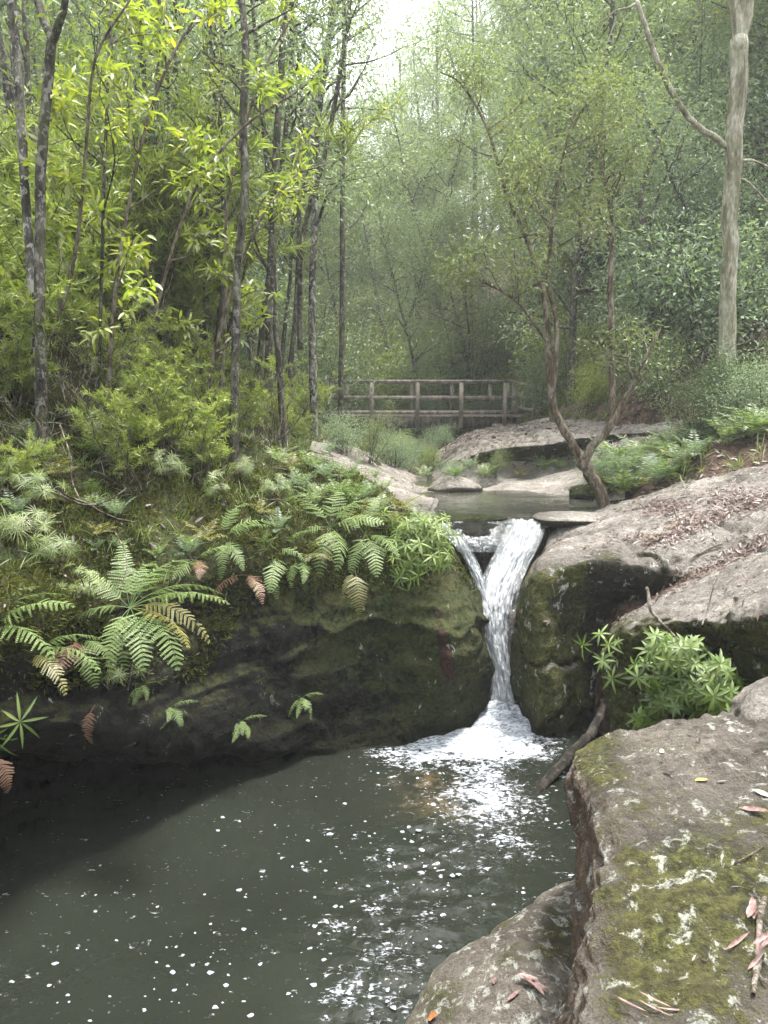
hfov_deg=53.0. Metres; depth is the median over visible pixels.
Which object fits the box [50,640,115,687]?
fern
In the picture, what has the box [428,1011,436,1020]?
fallen leaf
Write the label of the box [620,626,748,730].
leafy plant
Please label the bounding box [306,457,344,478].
fern
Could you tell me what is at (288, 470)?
undergrowth
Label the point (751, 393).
shrub
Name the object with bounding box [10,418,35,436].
fern
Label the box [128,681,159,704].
fern
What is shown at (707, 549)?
stick
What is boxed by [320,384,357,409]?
shrub
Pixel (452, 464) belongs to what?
shrub
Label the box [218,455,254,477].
grassy plant
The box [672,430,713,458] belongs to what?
fern
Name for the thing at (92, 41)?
slender tree
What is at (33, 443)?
fern
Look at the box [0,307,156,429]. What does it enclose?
bare shrub
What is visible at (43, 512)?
fern
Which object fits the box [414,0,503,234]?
gum tree
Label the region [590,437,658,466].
leaning rock
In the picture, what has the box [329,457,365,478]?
fern
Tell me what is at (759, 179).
shrub
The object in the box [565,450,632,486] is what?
shrub
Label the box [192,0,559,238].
sky
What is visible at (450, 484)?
stone
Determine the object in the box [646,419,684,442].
fern
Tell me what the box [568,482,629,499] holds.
stone
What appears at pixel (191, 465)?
fern
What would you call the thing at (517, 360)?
shrub
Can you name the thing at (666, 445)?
fern
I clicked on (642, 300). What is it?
shrub
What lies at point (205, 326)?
slender tree
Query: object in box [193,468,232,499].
grassy plant
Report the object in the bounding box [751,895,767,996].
stick
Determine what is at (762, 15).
forest tree
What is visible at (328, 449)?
fern
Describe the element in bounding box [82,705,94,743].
dead frond
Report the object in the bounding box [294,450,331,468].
fern
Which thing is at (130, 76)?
slender tree
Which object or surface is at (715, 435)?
fern
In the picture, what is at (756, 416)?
fern
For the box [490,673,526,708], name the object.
spray
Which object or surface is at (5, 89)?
slender tree
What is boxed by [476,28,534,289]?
gum tree
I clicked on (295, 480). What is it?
fern
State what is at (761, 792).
fallen leaf
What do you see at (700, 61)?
slender tree
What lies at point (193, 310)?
feathery shrub
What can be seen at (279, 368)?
slender tree
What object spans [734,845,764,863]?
stick
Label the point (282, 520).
fern
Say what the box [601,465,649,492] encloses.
fern
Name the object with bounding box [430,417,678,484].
rock bank
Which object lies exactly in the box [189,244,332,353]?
shrub
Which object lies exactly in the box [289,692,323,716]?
fern
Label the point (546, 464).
fern
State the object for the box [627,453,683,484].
fern
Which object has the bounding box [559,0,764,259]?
forest tree
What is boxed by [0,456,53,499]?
grassy plant
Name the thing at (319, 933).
foam
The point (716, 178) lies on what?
forest tree
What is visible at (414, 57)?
gum tree
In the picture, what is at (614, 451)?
fern
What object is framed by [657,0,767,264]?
forest tree
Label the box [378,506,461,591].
leafy bush
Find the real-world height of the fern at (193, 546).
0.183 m
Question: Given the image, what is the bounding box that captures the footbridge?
[307,380,557,427]
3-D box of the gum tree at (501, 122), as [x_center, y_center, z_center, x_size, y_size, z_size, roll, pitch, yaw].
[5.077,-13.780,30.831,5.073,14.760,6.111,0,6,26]
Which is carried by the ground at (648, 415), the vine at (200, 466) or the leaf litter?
the leaf litter
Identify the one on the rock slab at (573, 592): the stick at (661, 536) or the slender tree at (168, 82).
the stick at (661, 536)
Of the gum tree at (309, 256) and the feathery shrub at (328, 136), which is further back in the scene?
the gum tree at (309, 256)
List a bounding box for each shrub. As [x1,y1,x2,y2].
[0,31,231,349]
[0,47,230,308]
[0,77,70,160]
[0,107,168,353]
[0,128,196,273]
[0,137,109,289]
[0,152,110,354]
[0,273,75,407]
[0,296,88,412]
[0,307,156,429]
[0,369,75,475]
[0,428,72,488]
[6,173,156,324]
[9,58,408,357]
[30,0,303,302]
[45,269,189,401]
[54,374,186,486]
[58,97,264,322]
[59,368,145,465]
[70,260,179,398]
[72,242,160,342]
[77,298,212,455]
[94,431,164,499]
[105,328,210,416]
[124,264,227,365]
[136,283,242,403]
[139,397,207,467]
[147,339,295,441]
[149,380,238,475]
[155,328,230,411]
[166,435,229,486]
[181,179,295,314]
[181,353,276,441]
[185,241,256,334]
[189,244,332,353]
[201,359,261,431]
[212,262,283,348]
[212,272,292,351]
[239,348,307,440]
[240,324,303,362]
[240,327,307,392]
[241,366,327,448]
[243,296,366,404]
[273,311,398,428]
[275,262,385,403]
[275,336,363,409]
[282,298,436,408]
[285,367,350,417]
[286,407,315,438]
[294,283,414,409]
[311,406,376,453]
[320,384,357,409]
[324,334,456,430]
[332,285,453,408]
[333,347,423,431]
[345,394,405,464]
[346,322,461,431]
[350,300,458,407]
[361,428,398,453]
[369,345,486,429]
[371,423,428,475]
[383,435,436,472]
[389,255,584,408]
[389,425,418,448]
[392,391,448,434]
[400,433,437,461]
[404,295,507,406]
[410,442,445,471]
[417,421,459,448]
[420,324,535,409]
[433,299,520,408]
[436,394,476,434]
[438,456,471,477]
[446,366,511,429]
[452,264,522,328]
[457,378,520,429]
[461,325,537,389]
[464,400,500,431]
[474,354,526,409]
[478,294,569,371]
[481,301,516,375]
[485,439,515,477]
[494,297,635,405]
[497,248,605,368]
[498,264,645,405]
[501,332,521,376]
[508,329,561,404]
[508,341,583,419]
[515,285,608,398]
[536,267,637,364]
[557,350,628,411]
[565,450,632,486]
[566,228,636,343]
[574,188,767,365]
[588,200,758,349]
[590,339,665,391]
[600,222,767,362]
[605,120,767,317]
[618,157,767,333]
[621,325,710,404]
[641,357,738,447]
[653,124,767,283]
[659,149,767,312]
[681,327,767,442]
[688,347,767,426]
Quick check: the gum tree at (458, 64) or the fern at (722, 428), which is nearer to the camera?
the fern at (722, 428)
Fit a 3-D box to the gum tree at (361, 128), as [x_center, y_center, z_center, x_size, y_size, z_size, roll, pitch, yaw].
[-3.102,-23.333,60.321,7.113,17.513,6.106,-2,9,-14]
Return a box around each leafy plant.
[0,694,46,754]
[573,624,628,693]
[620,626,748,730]
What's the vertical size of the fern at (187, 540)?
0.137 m
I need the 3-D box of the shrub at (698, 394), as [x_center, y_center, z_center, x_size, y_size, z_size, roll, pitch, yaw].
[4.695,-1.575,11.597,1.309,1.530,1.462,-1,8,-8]
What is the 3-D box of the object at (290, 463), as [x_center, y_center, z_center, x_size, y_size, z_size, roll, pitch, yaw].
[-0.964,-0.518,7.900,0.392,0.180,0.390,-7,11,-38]
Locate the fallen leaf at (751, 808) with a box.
[738,806,767,811]
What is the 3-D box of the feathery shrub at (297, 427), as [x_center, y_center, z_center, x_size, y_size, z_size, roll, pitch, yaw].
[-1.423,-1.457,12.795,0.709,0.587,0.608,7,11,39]
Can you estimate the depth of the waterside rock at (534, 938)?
3.65 m
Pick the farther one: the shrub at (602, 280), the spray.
the shrub at (602, 280)
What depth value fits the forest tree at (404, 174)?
29.02 m
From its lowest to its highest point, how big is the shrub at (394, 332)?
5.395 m
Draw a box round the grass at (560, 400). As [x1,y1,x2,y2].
[0,136,767,587]
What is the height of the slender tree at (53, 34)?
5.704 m
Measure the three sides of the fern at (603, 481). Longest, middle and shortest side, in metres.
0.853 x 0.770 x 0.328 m
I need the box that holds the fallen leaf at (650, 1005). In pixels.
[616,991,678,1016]
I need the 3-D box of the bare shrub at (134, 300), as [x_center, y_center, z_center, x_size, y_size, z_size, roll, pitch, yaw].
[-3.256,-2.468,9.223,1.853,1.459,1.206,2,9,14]
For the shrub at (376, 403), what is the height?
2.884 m
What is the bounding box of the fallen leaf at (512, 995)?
[507,989,520,1000]
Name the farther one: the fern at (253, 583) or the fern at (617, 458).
the fern at (617, 458)
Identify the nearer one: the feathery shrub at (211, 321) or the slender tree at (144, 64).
the slender tree at (144, 64)
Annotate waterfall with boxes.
[443,518,540,702]
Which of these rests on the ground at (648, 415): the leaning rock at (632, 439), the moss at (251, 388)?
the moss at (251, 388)
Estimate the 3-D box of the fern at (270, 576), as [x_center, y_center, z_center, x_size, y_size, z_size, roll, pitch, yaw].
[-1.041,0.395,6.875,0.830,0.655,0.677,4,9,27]
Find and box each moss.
[0,145,372,453]
[0,314,481,695]
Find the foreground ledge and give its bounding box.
[555,711,767,1023]
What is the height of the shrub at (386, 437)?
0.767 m
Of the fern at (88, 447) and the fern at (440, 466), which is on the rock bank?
the fern at (440, 466)
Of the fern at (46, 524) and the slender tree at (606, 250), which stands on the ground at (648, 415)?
the slender tree at (606, 250)
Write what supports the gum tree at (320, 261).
on the ground at (648, 415)
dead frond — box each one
[0,759,14,792]
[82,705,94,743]
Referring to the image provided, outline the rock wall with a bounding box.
[0,325,494,764]
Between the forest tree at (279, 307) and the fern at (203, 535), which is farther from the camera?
the forest tree at (279, 307)
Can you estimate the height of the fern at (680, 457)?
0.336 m
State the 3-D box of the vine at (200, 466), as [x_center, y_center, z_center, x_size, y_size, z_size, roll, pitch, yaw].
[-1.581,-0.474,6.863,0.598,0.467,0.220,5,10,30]
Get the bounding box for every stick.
[644,506,678,545]
[690,543,722,558]
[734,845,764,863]
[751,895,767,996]
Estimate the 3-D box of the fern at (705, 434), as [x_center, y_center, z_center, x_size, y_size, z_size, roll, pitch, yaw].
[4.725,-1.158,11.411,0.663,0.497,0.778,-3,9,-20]
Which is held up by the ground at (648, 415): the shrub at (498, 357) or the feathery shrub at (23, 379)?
the shrub at (498, 357)
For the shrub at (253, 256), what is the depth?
14.57 m
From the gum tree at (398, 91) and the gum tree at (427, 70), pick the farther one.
the gum tree at (398, 91)
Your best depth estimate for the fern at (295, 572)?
6.80 m
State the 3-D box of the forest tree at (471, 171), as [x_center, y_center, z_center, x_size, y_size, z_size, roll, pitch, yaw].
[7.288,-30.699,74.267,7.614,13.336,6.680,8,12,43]
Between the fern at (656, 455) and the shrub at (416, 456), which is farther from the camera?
the shrub at (416, 456)
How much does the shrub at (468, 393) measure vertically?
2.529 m
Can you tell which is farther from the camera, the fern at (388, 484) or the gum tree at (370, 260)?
the gum tree at (370, 260)
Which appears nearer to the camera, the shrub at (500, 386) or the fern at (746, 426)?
the fern at (746, 426)
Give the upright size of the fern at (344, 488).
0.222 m
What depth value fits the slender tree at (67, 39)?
16.41 m
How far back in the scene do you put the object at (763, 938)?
2.21 m
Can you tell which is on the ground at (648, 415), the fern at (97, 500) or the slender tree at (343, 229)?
the slender tree at (343, 229)
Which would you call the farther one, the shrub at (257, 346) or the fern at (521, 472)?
the shrub at (257, 346)
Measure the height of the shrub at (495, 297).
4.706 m
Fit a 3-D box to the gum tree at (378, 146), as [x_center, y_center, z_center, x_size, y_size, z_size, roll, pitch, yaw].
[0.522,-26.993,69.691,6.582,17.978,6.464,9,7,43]
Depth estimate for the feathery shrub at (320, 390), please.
14.82 m
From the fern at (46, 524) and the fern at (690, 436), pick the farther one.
the fern at (690, 436)
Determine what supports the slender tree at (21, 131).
on the rock wall
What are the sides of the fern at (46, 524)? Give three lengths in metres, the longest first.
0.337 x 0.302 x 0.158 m
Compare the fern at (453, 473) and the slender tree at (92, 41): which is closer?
the fern at (453, 473)
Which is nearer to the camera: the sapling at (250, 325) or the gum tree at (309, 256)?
the sapling at (250, 325)
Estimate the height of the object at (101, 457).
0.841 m
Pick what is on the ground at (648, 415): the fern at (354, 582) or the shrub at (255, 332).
the shrub at (255, 332)
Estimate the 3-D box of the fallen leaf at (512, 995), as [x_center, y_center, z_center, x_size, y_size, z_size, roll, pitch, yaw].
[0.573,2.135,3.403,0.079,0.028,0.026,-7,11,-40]
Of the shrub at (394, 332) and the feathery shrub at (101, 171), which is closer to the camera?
the feathery shrub at (101, 171)
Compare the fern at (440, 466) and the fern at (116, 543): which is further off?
the fern at (440, 466)
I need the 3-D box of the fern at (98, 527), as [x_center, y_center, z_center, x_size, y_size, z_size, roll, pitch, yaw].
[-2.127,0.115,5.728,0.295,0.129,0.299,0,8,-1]
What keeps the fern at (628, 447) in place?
on the flat rock at (559, 483)
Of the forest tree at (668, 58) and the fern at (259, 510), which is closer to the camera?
the fern at (259, 510)
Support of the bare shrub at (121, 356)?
on the rock wall
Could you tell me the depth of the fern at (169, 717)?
5.78 m
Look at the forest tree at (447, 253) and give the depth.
23.26 m
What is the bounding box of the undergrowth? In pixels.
[0,208,767,590]
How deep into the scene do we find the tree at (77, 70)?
11.90 m
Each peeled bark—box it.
[516,970,547,995]
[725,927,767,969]
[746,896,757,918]
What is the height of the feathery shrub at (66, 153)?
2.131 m
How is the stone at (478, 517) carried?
on the chute rock at (536, 549)
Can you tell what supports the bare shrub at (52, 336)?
on the rock wall
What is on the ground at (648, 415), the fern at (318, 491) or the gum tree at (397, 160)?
the gum tree at (397, 160)
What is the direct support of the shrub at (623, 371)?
on the ground at (648, 415)
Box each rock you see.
[309,439,446,535]
[405,877,575,1023]
[438,514,556,642]
[449,520,507,579]
[483,468,624,500]
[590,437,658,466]
[729,677,767,718]
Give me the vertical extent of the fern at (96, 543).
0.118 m
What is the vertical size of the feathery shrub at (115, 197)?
1.793 m
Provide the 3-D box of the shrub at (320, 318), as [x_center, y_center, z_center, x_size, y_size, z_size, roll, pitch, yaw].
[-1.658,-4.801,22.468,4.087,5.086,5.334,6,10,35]
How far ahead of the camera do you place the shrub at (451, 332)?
28.76 m
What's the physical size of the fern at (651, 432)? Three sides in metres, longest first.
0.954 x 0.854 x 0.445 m
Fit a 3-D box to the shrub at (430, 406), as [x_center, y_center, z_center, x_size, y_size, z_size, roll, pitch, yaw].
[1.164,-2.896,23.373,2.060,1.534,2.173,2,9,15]
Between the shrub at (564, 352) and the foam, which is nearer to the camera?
the foam
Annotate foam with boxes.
[9,742,571,1021]
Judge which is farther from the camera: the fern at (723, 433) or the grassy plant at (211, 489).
the fern at (723, 433)
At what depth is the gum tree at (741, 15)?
11.27 m
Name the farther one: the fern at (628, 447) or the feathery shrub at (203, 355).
the fern at (628, 447)
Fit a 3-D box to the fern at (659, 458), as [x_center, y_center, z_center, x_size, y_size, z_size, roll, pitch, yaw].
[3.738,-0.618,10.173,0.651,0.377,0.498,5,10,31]
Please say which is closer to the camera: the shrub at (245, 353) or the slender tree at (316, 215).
the slender tree at (316, 215)
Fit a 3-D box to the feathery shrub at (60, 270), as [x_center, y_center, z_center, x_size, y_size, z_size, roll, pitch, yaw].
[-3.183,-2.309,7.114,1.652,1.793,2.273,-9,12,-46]
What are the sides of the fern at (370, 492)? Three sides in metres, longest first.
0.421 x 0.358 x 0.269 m
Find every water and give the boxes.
[0,696,602,1023]
[411,473,626,527]
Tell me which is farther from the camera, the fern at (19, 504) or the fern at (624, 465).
the fern at (624, 465)
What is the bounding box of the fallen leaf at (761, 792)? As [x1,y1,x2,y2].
[753,789,767,796]
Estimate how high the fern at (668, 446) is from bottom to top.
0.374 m
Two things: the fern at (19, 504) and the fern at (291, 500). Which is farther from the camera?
the fern at (291, 500)
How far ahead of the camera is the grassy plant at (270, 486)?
7.24 m
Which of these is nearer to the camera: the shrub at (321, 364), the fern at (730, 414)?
the fern at (730, 414)
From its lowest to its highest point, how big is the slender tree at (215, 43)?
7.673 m
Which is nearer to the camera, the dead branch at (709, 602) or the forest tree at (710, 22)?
the dead branch at (709, 602)
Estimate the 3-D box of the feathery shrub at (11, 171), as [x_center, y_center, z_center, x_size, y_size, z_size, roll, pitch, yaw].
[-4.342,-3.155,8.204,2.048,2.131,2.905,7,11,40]
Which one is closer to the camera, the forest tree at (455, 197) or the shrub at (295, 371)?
the shrub at (295, 371)
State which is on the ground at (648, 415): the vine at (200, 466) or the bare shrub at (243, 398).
the bare shrub at (243, 398)
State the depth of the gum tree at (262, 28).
56.63 m
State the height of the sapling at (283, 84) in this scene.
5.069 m
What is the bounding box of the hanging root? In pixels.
[128,647,133,689]
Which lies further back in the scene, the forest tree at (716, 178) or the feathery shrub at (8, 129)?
the forest tree at (716, 178)
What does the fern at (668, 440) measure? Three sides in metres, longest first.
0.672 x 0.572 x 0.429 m
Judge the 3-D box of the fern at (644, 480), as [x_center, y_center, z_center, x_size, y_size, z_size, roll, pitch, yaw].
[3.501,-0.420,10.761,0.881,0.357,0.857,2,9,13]
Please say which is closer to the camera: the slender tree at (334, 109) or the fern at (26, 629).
the fern at (26, 629)
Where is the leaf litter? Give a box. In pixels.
[1,164,767,1021]
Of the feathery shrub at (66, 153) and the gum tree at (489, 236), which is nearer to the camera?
the feathery shrub at (66, 153)
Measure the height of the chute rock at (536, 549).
2.349 m
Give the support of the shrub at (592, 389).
on the ground at (648, 415)
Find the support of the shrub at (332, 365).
on the ground at (648, 415)
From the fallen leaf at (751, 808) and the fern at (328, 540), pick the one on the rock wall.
the fern at (328, 540)
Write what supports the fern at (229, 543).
on the rock wall
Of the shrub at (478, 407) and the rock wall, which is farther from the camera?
the shrub at (478, 407)
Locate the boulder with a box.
[601,552,767,731]
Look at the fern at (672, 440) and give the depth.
11.57 m
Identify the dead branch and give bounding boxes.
[645,586,678,639]
[701,575,715,624]
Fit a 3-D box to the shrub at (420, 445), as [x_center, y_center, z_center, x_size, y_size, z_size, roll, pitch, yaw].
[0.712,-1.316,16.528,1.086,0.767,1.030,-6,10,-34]
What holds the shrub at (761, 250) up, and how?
on the ground at (648, 415)
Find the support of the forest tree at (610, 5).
on the ground at (648, 415)
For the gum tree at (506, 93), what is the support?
on the ground at (648, 415)
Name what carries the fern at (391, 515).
on the moss at (53, 571)
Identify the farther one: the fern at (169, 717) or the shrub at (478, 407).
the shrub at (478, 407)
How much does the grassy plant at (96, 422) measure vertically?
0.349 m
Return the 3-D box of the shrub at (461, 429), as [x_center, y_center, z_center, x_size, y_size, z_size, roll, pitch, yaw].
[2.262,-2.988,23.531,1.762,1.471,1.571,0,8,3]
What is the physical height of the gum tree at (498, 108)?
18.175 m
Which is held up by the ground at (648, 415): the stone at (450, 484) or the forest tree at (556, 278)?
the forest tree at (556, 278)
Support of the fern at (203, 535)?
on the moss at (53, 571)
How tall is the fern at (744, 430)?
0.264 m
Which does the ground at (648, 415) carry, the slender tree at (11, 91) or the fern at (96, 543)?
the slender tree at (11, 91)
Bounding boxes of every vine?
[59,425,80,499]
[189,432,239,486]
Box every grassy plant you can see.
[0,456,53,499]
[0,499,53,544]
[9,469,71,509]
[11,530,79,563]
[56,561,104,599]
[69,408,112,446]
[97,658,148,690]
[143,448,204,478]
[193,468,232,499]
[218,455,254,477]
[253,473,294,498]
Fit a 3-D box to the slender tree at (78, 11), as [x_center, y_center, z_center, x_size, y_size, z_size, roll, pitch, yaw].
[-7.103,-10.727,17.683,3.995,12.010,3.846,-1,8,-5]
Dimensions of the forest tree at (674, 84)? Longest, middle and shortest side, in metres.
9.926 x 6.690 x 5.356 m
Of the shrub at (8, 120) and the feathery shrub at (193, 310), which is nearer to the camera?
the feathery shrub at (193, 310)
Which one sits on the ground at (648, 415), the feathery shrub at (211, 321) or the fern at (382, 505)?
the feathery shrub at (211, 321)
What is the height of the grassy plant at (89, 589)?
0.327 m
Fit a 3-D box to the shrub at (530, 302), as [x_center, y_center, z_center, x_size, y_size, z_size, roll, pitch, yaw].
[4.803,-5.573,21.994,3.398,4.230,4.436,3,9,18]
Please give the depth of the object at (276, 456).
7.97 m
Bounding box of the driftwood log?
[534,697,606,792]
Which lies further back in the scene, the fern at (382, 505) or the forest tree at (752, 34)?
the forest tree at (752, 34)
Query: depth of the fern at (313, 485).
7.70 m
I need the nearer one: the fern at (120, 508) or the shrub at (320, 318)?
the fern at (120, 508)
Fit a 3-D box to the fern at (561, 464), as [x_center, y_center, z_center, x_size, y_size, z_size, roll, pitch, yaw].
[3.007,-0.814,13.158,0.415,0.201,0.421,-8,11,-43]
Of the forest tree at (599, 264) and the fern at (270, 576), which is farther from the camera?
the forest tree at (599, 264)
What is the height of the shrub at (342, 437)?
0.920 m
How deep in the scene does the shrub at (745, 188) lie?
17.00 m
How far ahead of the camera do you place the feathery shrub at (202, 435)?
6.80 m
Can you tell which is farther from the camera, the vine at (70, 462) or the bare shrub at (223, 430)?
the bare shrub at (223, 430)
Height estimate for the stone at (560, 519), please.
0.183 m
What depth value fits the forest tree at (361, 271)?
30.27 m
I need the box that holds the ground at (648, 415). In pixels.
[2,155,767,734]
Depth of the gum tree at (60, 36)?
24.66 m
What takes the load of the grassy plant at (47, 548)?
on the moss at (53, 571)
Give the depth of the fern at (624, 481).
10.61 m
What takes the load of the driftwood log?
in the water at (71, 832)
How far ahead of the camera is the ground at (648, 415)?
12.79 m
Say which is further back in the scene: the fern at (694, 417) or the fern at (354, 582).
the fern at (694, 417)
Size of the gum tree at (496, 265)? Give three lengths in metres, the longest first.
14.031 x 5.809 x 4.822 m
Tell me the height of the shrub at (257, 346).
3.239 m
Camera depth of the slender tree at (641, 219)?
13.39 m
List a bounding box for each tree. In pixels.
[0,0,59,110]
[0,0,75,173]
[0,0,102,100]
[0,0,124,131]
[0,0,125,177]
[0,0,132,134]
[0,0,205,223]
[0,0,241,166]
[0,0,251,412]
[0,2,52,125]
[0,26,15,117]
[1,0,101,129]
[8,0,91,431]
[10,0,271,150]
[17,1,185,124]
[28,0,273,218]
[30,0,201,103]
[31,0,150,134]
[32,0,199,102]
[34,0,78,452]
[39,0,230,375]
[56,0,344,380]
[68,0,273,217]
[91,0,249,152]
[117,0,325,405]
[130,0,308,154]
[139,0,325,379]
[141,0,339,465]
[151,0,305,366]
[169,0,427,446]
[175,0,397,391]
[178,0,285,205]
[178,152,317,358]
[194,0,330,332]
[194,0,438,375]
[198,0,379,352]
[201,0,427,381]
[202,0,296,204]
[204,0,406,435]
[206,1,307,356]
[222,0,383,407]
[234,0,382,371]
[248,84,391,335]
[260,0,407,426]
[261,107,337,341]
[291,149,390,328]
[292,173,379,388]
[293,254,328,309]
[297,0,464,349]
[301,81,433,373]
[302,193,425,354]
[317,131,459,334]
[318,129,455,345]
[325,38,516,349]
[327,141,403,316]
[335,93,379,217]
[345,176,497,431]
[357,15,457,320]
[366,3,487,349]
[366,129,391,173]
[376,110,424,325]
[382,0,503,351]
[382,62,421,144]
[395,0,674,332]
[396,195,532,430]
[396,206,502,331]
[397,0,528,317]
[400,13,698,507]
[411,11,484,290]
[413,0,502,243]
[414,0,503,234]
[436,122,536,315]
[439,0,663,406]
[439,2,555,314]
[440,0,562,299]
[448,0,508,262]
[452,120,486,206]
[458,130,674,344]
[461,0,756,408]
[464,0,729,389]
[465,0,541,284]
[467,0,727,300]
[471,2,559,330]
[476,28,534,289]
[478,0,547,292]
[496,80,643,318]
[514,34,644,301]
[527,0,696,371]
[536,0,766,340]
[557,55,767,361]
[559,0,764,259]
[561,3,706,218]
[577,64,767,366]
[596,0,767,395]
[616,7,754,195]
[619,0,766,295]
[635,0,764,330]
[650,0,767,243]
[655,0,767,224]
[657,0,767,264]
[672,0,767,238]
[678,3,767,42]
[684,7,762,122]
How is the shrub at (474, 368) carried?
on the ground at (648, 415)
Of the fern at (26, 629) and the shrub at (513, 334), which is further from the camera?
the shrub at (513, 334)
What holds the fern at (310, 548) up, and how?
on the moss at (53, 571)
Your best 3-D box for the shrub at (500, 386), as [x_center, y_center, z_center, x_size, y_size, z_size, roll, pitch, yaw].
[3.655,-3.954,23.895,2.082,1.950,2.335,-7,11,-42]
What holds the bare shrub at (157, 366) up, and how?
on the rock wall
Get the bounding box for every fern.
[0,482,28,494]
[0,486,33,513]
[0,586,75,660]
[9,484,62,501]
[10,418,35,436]
[10,432,52,457]
[20,510,59,531]
[30,506,54,520]
[31,457,84,475]
[32,634,101,695]
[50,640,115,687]
[69,435,121,455]
[76,478,104,492]
[79,542,229,676]
[81,493,106,508]
[81,534,106,549]
[82,521,120,533]
[100,497,134,516]
[104,414,137,434]
[104,535,131,550]
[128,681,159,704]
[144,543,167,557]
[160,699,197,728]
[167,453,204,470]
[171,532,209,547]
[172,546,232,579]
[174,532,203,554]
[177,519,229,540]
[212,575,264,603]
[214,503,275,579]
[232,714,265,741]
[240,498,275,514]
[248,529,276,542]
[257,506,290,532]
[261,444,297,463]
[262,516,319,598]
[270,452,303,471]
[274,476,298,491]
[282,465,318,488]
[285,490,383,576]
[285,493,307,529]
[286,553,332,587]
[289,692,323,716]
[290,481,336,502]
[293,540,321,561]
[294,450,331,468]
[300,480,352,506]
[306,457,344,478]
[306,480,331,496]
[318,439,339,454]
[322,477,361,496]
[327,482,377,503]
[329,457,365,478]
[339,495,406,576]
[339,497,382,517]
[340,570,367,613]
[349,472,384,497]
[360,490,394,513]
[365,466,382,476]
[373,507,411,521]
[375,475,396,489]
[386,494,424,511]
[403,504,429,518]
[412,464,438,477]
[433,459,445,468]
[446,465,467,477]
[459,455,478,469]
[475,462,502,477]
[503,464,531,475]
[528,454,557,468]
[551,458,571,468]
[583,471,633,493]
[588,436,628,452]
[592,451,641,486]
[597,437,635,460]
[598,468,646,489]
[600,439,645,460]
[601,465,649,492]
[602,448,648,462]
[603,440,651,458]
[604,444,648,466]
[605,446,649,475]
[606,432,662,452]
[609,453,648,488]
[610,472,650,493]
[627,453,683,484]
[635,427,671,452]
[636,449,678,469]
[638,460,686,481]
[641,451,687,478]
[644,440,697,456]
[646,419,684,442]
[646,440,703,465]
[652,446,699,464]
[659,427,691,442]
[659,445,697,467]
[662,423,682,445]
[662,432,713,448]
[664,428,714,444]
[666,433,701,445]
[668,419,698,431]
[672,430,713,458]
[673,425,718,446]
[679,404,731,427]
[688,411,717,439]
[695,408,756,423]
[701,424,724,440]
[702,415,762,439]
[702,418,767,444]
[718,403,767,437]
[719,420,761,439]
[727,416,767,432]
[730,405,767,434]
[738,407,767,419]
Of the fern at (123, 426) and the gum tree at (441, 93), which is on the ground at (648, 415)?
the gum tree at (441, 93)
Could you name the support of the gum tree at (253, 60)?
on the ground at (648, 415)
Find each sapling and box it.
[0,0,171,350]
[72,0,240,416]
[95,58,331,408]
[164,0,305,435]
[195,127,325,428]
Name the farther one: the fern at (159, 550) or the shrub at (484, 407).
the shrub at (484, 407)
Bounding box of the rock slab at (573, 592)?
[502,464,767,737]
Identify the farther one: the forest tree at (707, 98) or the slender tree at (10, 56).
the forest tree at (707, 98)
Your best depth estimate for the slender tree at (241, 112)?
7.50 m
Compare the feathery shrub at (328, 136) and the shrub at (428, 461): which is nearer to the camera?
the feathery shrub at (328, 136)
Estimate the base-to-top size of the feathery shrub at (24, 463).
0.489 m
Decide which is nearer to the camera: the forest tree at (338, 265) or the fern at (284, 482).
the fern at (284, 482)
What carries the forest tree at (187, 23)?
on the ground at (648, 415)
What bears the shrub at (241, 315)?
on the ground at (648, 415)
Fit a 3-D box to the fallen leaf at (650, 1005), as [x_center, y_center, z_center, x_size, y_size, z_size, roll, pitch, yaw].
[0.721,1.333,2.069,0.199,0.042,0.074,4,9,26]
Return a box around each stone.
[427,476,482,492]
[430,514,508,522]
[531,511,602,527]
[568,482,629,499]
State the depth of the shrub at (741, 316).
12.77 m
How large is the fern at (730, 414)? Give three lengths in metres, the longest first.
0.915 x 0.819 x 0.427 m
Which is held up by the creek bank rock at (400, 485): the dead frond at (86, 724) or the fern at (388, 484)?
the fern at (388, 484)
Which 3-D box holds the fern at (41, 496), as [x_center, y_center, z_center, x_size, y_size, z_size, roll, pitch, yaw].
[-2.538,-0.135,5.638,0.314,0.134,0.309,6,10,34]
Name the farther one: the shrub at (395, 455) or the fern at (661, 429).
the shrub at (395, 455)
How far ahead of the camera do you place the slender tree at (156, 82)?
9.00 m
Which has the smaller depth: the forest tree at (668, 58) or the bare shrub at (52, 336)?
the bare shrub at (52, 336)
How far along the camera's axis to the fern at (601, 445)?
12.00 m
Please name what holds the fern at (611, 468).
on the stone at (585, 491)
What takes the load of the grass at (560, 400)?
on the ground at (648, 415)
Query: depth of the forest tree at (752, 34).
16.23 m
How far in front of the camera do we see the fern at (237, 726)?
6.30 m
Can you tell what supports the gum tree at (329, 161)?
on the ground at (648, 415)
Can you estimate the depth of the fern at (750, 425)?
9.88 m

